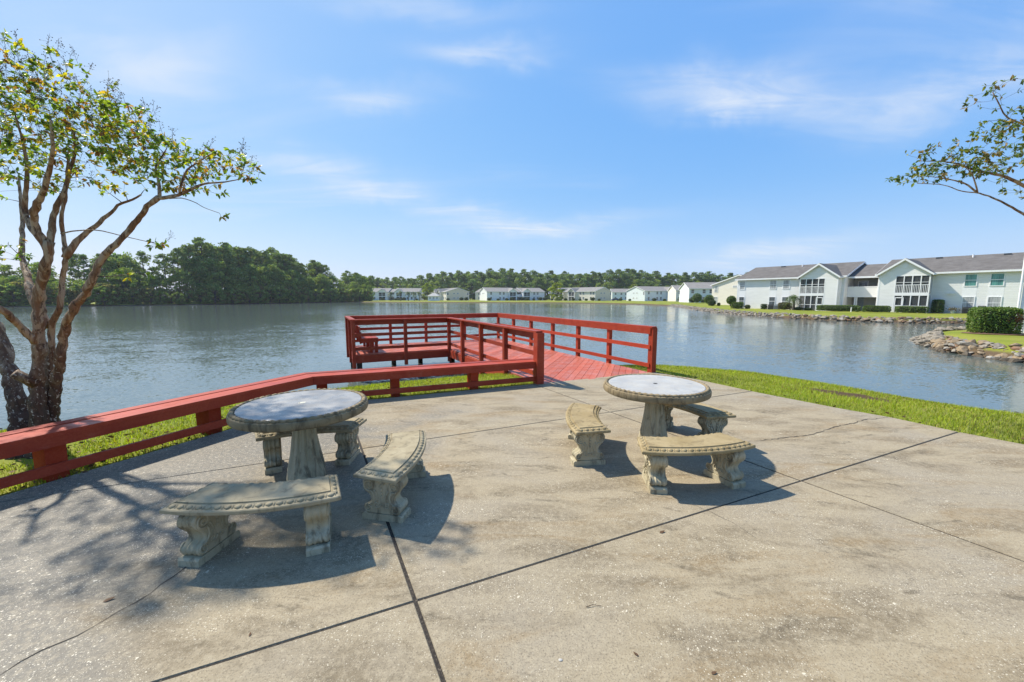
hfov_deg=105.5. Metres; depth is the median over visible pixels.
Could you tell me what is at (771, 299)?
window
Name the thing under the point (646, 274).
pine tree
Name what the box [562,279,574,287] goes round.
broadleaf tree
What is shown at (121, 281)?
broadleaf tree
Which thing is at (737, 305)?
clipped shrub
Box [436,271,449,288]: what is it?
pine tree
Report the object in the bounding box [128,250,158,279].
pine tree
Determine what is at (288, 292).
waterside bush
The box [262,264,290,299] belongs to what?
broadleaf tree
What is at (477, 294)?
apartment building
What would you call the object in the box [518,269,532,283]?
pine tree
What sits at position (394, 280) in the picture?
pine tree
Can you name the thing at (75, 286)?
waterside bush
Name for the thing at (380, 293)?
apartment building
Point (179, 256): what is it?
pine tree
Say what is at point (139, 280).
broadleaf tree
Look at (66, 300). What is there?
waterside bush
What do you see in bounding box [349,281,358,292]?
broadleaf tree
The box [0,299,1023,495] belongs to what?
ground
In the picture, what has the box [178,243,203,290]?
pine tree
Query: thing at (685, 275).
pine tree
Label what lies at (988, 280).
apartment building
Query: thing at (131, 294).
waterside bush
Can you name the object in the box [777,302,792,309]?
clipped shrub
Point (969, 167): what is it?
crape myrtle
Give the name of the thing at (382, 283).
broadleaf tree
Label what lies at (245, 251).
pine tree
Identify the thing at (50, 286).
broadleaf tree
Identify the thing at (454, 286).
broadleaf tree
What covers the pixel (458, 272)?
pine tree
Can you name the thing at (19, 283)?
waterside bush
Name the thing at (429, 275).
pine tree
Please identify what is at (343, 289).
waterside bush
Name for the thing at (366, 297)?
waterside bush
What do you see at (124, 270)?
broadleaf tree
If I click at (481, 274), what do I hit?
pine tree
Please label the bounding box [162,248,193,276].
pine tree
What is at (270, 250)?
pine tree
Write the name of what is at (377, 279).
pine tree
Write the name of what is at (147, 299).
waterside bush
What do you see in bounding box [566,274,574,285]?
pine tree
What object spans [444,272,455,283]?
pine tree
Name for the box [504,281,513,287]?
broadleaf tree
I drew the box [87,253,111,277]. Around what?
pine tree
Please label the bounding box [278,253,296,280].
pine tree
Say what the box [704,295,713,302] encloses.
topiary tree
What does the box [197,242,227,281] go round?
broadleaf tree
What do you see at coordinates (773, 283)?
window
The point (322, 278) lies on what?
broadleaf tree
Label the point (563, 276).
pine tree
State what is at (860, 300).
door
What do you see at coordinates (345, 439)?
curved stone bench
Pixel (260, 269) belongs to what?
broadleaf tree
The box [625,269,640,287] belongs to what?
pine tree
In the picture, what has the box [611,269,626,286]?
pine tree
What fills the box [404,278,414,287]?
pine tree
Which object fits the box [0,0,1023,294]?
sky
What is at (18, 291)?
waterside bush
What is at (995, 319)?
clipped hedge
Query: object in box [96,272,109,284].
broadleaf tree
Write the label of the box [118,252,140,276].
broadleaf tree
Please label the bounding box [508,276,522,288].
broadleaf tree
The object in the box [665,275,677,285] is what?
pine tree
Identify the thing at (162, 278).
broadleaf tree
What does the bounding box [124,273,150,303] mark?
broadleaf tree
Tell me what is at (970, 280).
window
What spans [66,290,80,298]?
waterside bush
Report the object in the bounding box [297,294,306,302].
waterside bush
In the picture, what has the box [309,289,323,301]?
waterside bush
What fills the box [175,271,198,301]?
broadleaf tree
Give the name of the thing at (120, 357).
lake water
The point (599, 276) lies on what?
pine tree
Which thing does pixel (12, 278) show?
broadleaf tree
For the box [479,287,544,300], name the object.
apartment building
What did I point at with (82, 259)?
pine tree
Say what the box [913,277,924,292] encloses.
sliding door
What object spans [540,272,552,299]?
pine tree
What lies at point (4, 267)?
broadleaf tree
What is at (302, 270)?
pine tree
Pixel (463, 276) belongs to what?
pine tree
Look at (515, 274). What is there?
pine tree
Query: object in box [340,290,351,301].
waterside bush
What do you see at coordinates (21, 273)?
broadleaf tree
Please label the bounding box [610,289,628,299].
apartment building
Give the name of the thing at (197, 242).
pine tree
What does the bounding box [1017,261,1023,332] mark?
apartment building
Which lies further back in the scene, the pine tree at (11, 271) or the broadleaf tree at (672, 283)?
the broadleaf tree at (672, 283)
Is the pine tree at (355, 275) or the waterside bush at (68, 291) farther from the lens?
the pine tree at (355, 275)
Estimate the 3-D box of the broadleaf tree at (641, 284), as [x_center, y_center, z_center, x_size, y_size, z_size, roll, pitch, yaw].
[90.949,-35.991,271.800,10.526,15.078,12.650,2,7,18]
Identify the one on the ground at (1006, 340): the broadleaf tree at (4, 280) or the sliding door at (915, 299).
the broadleaf tree at (4, 280)
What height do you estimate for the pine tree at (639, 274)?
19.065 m
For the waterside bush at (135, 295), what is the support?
on the ground at (1006, 340)
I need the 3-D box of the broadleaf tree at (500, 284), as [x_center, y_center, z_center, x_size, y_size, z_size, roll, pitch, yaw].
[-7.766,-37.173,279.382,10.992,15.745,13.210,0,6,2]
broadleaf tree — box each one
[0,265,10,284]
[0,278,9,292]
[3,275,22,286]
[13,261,28,281]
[21,262,58,294]
[29,262,58,282]
[45,276,58,304]
[49,274,72,295]
[65,279,87,300]
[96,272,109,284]
[101,257,125,283]
[102,253,124,302]
[104,267,138,301]
[115,273,135,290]
[116,254,143,287]
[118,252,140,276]
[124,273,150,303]
[132,277,146,292]
[143,266,171,291]
[144,275,162,298]
[156,276,170,289]
[158,276,179,302]
[167,259,204,294]
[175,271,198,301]
[180,259,210,296]
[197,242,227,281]
[202,261,237,302]
[240,263,262,295]
[249,266,271,297]
[255,264,278,290]
[256,266,276,294]
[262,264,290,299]
[263,258,277,284]
[268,262,285,290]
[272,270,289,300]
[278,270,299,294]
[304,268,317,287]
[304,276,317,291]
[310,277,323,295]
[316,273,329,299]
[319,275,336,297]
[332,277,347,290]
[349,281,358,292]
[358,276,367,293]
[378,282,390,287]
[421,283,433,299]
[428,280,442,292]
[445,280,456,287]
[452,281,463,288]
[461,282,472,298]
[465,279,477,299]
[473,281,482,294]
[480,278,492,287]
[486,278,497,287]
[496,278,506,287]
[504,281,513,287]
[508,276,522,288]
[524,282,534,287]
[531,277,543,289]
[539,280,549,296]
[545,284,552,298]
[548,274,557,286]
[559,280,567,287]
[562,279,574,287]
[572,280,582,287]
[577,278,590,286]
[601,282,612,288]
[609,282,620,288]
[622,279,632,288]
[628,279,638,288]
[635,279,648,285]
[646,280,655,285]
[651,279,665,286]
[659,274,674,286]
[671,273,681,284]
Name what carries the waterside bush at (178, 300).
on the ground at (1006, 340)
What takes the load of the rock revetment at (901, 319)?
on the ground at (1006, 340)
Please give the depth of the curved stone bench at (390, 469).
3.08 m
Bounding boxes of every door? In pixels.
[805,297,813,307]
[807,280,814,292]
[813,297,820,309]
[815,280,822,292]
[815,297,822,310]
[855,297,863,309]
[893,297,903,311]
[903,277,913,292]
[903,297,911,305]
[912,297,922,305]
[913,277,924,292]
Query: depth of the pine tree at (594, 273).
283.65 m
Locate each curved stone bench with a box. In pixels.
[159,474,340,567]
[254,418,366,474]
[353,430,425,522]
[566,403,610,465]
[637,432,755,494]
[664,403,735,434]
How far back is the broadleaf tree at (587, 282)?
281.28 m
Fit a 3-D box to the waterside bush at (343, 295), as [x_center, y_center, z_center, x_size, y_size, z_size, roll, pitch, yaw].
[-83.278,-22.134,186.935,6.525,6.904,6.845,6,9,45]
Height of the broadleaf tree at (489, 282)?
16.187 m
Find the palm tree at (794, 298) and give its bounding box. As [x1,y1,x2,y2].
[784,295,802,309]
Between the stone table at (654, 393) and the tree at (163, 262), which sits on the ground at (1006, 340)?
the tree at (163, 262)
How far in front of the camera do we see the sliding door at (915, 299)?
51.99 m
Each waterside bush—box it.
[0,282,22,304]
[0,287,26,305]
[8,279,25,304]
[21,283,52,304]
[48,293,70,304]
[50,286,74,302]
[66,281,98,304]
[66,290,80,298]
[89,286,116,304]
[93,282,116,303]
[98,284,125,303]
[108,288,129,303]
[122,286,144,303]
[122,290,140,303]
[139,286,159,303]
[142,291,159,303]
[153,291,169,303]
[162,290,177,303]
[170,292,186,303]
[174,286,194,302]
[182,290,197,303]
[280,290,292,302]
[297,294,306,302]
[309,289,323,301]
[316,288,330,301]
[323,288,338,302]
[332,288,346,301]
[332,292,341,301]
[338,288,348,299]
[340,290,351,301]
[347,288,358,301]
[351,288,365,300]
[359,289,373,300]
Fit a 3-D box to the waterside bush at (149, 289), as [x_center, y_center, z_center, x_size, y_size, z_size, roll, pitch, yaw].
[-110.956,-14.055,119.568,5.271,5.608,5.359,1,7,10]
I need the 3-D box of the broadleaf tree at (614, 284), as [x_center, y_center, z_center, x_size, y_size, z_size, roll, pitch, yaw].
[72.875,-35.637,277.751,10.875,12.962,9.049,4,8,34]
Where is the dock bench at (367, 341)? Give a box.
[355,325,377,352]
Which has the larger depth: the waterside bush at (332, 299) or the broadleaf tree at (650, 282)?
the broadleaf tree at (650, 282)
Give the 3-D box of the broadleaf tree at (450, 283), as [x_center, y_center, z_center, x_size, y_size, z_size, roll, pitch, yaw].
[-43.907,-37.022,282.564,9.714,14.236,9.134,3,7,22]
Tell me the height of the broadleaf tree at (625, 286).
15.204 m
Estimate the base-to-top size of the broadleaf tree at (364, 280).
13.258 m
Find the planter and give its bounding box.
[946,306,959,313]
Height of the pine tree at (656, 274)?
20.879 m
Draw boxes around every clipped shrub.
[731,302,743,308]
[761,304,767,308]
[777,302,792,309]
[930,299,944,312]
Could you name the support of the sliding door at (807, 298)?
in the apartment building at (988, 280)
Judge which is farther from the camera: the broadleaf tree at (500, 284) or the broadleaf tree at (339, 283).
the broadleaf tree at (500, 284)
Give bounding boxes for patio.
[0,372,1023,681]
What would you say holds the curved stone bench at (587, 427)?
on the patio
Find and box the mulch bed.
[960,332,1023,334]
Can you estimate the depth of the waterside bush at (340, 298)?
184.22 m
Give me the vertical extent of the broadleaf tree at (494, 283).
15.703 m
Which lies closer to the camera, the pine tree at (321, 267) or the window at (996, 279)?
the window at (996, 279)
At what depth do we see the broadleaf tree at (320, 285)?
178.14 m
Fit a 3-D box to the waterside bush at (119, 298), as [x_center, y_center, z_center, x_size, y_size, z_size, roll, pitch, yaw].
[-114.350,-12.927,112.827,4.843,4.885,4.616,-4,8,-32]
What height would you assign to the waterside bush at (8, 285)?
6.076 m
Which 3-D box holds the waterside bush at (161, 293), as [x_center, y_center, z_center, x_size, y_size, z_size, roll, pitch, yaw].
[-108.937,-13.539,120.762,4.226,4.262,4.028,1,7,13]
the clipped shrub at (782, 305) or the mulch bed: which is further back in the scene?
the clipped shrub at (782, 305)
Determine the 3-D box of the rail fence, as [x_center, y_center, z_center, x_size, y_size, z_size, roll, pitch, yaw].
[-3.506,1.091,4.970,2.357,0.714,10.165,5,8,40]
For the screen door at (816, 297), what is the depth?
59.74 m
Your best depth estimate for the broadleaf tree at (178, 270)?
130.89 m
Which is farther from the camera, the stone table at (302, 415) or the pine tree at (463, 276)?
the pine tree at (463, 276)
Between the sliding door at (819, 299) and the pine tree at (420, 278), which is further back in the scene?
the pine tree at (420, 278)
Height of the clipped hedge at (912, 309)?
0.967 m
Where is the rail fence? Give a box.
[0,358,535,488]
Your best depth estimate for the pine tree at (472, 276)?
289.29 m
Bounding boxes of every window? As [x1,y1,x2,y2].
[739,281,745,289]
[768,297,775,303]
[769,280,776,288]
[782,280,789,288]
[858,281,868,286]
[961,296,974,308]
[963,274,977,286]
[986,296,1002,306]
[989,273,1005,285]
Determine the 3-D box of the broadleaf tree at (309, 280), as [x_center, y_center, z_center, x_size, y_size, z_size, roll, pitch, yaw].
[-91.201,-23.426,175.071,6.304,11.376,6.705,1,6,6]
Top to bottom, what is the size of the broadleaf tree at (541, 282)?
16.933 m
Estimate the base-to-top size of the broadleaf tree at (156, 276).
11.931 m
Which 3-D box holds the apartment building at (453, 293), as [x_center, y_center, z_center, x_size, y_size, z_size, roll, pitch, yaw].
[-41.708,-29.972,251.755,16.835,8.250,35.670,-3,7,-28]
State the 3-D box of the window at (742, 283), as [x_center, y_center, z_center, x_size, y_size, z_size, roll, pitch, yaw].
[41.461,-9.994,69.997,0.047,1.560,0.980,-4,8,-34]
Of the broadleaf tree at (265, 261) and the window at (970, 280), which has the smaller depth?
the window at (970, 280)
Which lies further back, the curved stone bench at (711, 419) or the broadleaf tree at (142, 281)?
the broadleaf tree at (142, 281)
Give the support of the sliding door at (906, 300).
in the apartment building at (988, 280)
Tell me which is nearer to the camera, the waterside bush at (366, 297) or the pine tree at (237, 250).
the pine tree at (237, 250)
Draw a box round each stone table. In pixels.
[226,388,367,480]
[603,373,711,446]
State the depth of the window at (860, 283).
59.46 m
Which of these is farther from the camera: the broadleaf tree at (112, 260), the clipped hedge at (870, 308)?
the broadleaf tree at (112, 260)
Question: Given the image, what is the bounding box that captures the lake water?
[0,302,1023,429]
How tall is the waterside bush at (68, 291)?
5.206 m
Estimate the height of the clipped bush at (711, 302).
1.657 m
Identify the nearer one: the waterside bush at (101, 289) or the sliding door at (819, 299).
the sliding door at (819, 299)
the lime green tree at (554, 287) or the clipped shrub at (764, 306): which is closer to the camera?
the clipped shrub at (764, 306)
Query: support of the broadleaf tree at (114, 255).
on the ground at (1006, 340)
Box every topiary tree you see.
[692,293,701,301]
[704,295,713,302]
[726,296,736,304]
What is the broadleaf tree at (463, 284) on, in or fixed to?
on the ground at (1006, 340)
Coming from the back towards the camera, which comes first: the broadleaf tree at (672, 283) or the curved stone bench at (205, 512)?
the broadleaf tree at (672, 283)
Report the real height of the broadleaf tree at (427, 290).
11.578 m
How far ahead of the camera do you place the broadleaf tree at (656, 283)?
270.11 m
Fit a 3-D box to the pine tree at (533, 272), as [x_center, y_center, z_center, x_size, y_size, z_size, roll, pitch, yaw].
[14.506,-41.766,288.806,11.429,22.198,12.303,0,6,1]
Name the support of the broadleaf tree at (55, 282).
on the ground at (1006, 340)
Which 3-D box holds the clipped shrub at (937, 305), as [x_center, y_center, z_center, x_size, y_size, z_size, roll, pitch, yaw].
[54.697,-4.494,49.985,1.062,1.815,1.247,-4,8,-34]
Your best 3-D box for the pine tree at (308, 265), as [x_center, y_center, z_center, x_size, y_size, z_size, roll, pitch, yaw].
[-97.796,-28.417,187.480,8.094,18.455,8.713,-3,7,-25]
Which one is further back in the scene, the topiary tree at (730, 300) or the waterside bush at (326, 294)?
the waterside bush at (326, 294)
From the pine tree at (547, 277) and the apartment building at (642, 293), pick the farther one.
the pine tree at (547, 277)
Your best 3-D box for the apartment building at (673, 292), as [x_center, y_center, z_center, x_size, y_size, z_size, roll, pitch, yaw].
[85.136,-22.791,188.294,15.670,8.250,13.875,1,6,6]
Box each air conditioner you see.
[768,304,774,308]
[961,307,970,313]
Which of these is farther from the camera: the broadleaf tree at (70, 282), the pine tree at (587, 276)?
the pine tree at (587, 276)
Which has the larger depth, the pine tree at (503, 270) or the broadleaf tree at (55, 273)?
the pine tree at (503, 270)
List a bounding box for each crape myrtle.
[0,29,265,459]
[885,75,1023,215]
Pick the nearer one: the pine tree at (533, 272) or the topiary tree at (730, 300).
the topiary tree at (730, 300)
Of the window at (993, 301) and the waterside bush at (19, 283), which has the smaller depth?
the window at (993, 301)
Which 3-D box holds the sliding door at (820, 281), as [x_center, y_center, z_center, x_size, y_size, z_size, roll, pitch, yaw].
[47.866,-8.475,60.711,0.038,2.050,0.940,-4,8,-34]
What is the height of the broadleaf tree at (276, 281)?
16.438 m
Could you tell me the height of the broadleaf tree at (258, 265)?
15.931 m
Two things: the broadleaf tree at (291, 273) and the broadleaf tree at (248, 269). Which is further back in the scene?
the broadleaf tree at (291, 273)
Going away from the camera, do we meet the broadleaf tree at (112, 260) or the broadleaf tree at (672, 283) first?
the broadleaf tree at (112, 260)
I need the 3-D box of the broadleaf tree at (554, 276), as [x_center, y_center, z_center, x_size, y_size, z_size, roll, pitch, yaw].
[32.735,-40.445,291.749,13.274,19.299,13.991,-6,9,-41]
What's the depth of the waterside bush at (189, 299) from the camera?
127.39 m
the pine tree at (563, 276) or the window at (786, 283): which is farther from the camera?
the pine tree at (563, 276)
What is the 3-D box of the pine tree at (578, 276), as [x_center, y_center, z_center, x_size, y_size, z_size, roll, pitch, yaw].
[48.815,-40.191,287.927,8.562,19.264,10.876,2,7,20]
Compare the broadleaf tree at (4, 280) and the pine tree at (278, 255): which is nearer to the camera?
the broadleaf tree at (4, 280)
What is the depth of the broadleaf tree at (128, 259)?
120.47 m
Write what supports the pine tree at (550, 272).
on the ground at (1006, 340)
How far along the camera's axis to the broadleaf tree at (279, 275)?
158.31 m
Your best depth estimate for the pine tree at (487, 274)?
288.32 m
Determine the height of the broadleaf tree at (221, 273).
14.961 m
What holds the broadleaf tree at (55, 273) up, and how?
on the ground at (1006, 340)
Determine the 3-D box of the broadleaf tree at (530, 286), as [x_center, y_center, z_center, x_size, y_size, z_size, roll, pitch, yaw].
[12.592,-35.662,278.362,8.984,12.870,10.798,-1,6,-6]
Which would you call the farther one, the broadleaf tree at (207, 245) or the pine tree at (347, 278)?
the pine tree at (347, 278)
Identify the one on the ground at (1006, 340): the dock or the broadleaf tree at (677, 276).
the broadleaf tree at (677, 276)
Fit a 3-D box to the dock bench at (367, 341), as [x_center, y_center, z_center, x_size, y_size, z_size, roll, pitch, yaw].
[-4.971,-0.152,13.030,0.674,0.868,1.975,-3,7,-27]
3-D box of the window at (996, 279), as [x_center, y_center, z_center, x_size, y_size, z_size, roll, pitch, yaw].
[57.826,-7.320,46.363,0.047,1.560,1.130,-4,8,-34]
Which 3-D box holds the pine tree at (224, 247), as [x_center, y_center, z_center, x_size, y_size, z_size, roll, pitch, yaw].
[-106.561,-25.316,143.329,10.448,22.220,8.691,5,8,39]
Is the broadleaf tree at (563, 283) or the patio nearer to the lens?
the patio
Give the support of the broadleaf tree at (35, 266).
on the ground at (1006, 340)
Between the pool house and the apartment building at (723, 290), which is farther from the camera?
the pool house
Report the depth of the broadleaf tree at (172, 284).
126.27 m
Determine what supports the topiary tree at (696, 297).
on the ground at (1006, 340)
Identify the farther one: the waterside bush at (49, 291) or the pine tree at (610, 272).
the pine tree at (610, 272)
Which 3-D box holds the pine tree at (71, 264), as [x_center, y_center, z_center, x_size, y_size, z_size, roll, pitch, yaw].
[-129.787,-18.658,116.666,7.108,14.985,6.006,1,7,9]
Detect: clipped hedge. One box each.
[816,305,860,311]
[861,305,890,311]
[895,306,929,313]
[964,306,1023,333]
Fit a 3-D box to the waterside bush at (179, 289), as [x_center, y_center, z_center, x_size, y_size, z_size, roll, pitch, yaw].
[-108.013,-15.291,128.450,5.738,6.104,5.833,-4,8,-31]
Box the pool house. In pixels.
[428,293,439,300]
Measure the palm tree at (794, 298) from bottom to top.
2.749 m
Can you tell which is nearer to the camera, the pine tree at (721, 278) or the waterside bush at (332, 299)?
the waterside bush at (332, 299)
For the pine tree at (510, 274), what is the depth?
287.58 m
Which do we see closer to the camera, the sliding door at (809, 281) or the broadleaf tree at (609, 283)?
the sliding door at (809, 281)
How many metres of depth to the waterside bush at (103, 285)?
110.20 m
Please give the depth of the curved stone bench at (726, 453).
3.56 m
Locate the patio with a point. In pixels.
(832, 544)
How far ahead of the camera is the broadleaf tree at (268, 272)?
153.25 m
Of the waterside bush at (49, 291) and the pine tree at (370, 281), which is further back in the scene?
the pine tree at (370, 281)
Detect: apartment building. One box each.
[358,288,423,299]
[431,288,468,299]
[475,289,480,299]
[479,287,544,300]
[550,287,611,300]
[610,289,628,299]
[626,286,669,300]
[667,285,680,300]
[678,282,716,302]
[710,275,741,304]
[735,252,1023,313]
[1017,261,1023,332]
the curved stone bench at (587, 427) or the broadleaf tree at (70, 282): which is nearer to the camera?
the curved stone bench at (587, 427)
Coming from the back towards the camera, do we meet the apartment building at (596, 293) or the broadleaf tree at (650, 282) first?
the broadleaf tree at (650, 282)
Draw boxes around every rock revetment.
[668,304,971,323]
[909,326,1023,363]
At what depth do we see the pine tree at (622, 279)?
281.64 m
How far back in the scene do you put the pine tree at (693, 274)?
268.85 m
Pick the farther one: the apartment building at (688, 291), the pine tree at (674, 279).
the pine tree at (674, 279)
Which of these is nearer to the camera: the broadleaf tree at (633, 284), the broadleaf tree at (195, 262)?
the broadleaf tree at (195, 262)
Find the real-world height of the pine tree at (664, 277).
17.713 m
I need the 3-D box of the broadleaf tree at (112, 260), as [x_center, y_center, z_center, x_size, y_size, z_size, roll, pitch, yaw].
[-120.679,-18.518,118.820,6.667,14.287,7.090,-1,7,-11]
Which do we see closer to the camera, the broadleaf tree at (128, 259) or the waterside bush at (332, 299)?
the broadleaf tree at (128, 259)
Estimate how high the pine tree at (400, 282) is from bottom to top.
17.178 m
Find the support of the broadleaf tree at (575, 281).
on the ground at (1006, 340)
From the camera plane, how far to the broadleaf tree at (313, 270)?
183.70 m
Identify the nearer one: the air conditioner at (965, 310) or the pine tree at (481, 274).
the air conditioner at (965, 310)
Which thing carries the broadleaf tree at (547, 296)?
on the ground at (1006, 340)
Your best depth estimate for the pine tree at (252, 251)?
153.01 m
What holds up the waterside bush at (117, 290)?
on the ground at (1006, 340)
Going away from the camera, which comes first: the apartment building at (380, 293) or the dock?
the dock
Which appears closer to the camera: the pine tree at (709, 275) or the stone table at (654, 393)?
the stone table at (654, 393)
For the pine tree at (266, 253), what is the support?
on the ground at (1006, 340)
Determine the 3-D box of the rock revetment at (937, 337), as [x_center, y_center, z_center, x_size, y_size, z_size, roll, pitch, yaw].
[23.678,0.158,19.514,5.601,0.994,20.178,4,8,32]
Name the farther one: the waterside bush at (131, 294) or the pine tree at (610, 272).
the pine tree at (610, 272)
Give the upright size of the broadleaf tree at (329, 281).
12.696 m
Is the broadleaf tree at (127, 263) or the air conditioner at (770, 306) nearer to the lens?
the air conditioner at (770, 306)
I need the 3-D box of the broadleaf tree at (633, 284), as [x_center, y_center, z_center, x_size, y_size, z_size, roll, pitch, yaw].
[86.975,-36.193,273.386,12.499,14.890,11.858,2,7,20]
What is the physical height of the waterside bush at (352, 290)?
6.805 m
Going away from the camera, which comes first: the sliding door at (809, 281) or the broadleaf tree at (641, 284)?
the sliding door at (809, 281)
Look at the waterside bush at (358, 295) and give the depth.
193.29 m
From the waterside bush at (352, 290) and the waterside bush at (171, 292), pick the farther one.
the waterside bush at (352, 290)
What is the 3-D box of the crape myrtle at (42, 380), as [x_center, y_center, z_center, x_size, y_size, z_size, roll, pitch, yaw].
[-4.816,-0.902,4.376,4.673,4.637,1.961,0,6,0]
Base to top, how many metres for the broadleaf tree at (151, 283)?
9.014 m
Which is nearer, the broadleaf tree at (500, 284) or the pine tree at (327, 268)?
the pine tree at (327, 268)
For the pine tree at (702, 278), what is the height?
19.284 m
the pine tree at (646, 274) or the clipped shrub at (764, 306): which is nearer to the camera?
the clipped shrub at (764, 306)
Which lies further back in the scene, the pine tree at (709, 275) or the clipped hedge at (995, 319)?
the pine tree at (709, 275)
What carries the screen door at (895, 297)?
in the apartment building at (988, 280)
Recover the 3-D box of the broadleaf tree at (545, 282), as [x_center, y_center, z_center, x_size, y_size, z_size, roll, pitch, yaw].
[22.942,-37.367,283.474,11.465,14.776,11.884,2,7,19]
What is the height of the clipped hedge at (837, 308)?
0.962 m
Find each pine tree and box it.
[0,265,18,276]
[60,253,89,280]
[68,254,92,282]
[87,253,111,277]
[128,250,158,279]
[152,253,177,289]
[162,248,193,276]
[173,247,188,276]
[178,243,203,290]
[186,237,219,267]
[212,242,237,288]
[232,246,252,270]
[238,248,259,267]
[241,246,267,271]
[253,250,275,280]
[266,247,282,285]
[271,252,289,284]
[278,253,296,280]
[286,254,303,277]
[295,263,307,281]
[305,263,316,276]
[309,262,320,276]
[318,263,327,276]
[319,265,333,283]
[341,270,352,288]
[350,272,361,288]
[366,277,374,287]
[374,277,383,286]
[390,277,399,288]
[394,276,404,288]
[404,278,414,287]
[417,275,425,285]
[422,273,434,288]
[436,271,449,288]
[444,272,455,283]
[452,270,464,287]
[458,274,469,287]
[467,273,478,299]
[473,271,488,289]
[480,272,492,284]
[496,268,510,286]
[503,272,515,287]
[509,272,521,287]
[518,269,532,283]
[524,270,537,286]
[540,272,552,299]
[546,270,554,299]
[558,275,568,286]
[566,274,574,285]
[573,274,582,286]
[581,274,593,286]
[586,271,599,286]
[592,273,603,286]
[603,269,617,289]
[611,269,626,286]
[617,273,629,288]
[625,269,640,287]
[637,273,645,284]
[643,272,651,282]
[651,271,660,286]
[660,275,671,285]
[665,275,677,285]
[676,272,689,284]
[688,272,699,281]
[695,272,709,281]
[704,271,716,281]
[716,274,725,281]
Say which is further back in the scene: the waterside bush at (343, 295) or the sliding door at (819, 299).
the waterside bush at (343, 295)
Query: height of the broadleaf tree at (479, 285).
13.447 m
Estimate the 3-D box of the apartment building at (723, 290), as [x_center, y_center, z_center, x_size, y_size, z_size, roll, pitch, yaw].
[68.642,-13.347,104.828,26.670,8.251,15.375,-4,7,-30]
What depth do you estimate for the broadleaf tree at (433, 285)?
279.01 m
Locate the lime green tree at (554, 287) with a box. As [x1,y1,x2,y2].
[548,282,564,300]
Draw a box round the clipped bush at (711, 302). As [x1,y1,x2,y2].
[707,299,716,305]
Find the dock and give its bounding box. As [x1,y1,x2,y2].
[345,313,657,384]
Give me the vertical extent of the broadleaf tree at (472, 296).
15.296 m
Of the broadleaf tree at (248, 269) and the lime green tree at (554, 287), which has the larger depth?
the lime green tree at (554, 287)
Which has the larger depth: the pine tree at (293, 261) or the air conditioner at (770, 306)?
the pine tree at (293, 261)
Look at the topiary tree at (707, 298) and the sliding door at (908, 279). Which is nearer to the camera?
the sliding door at (908, 279)
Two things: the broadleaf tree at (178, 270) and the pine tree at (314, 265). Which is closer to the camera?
the broadleaf tree at (178, 270)

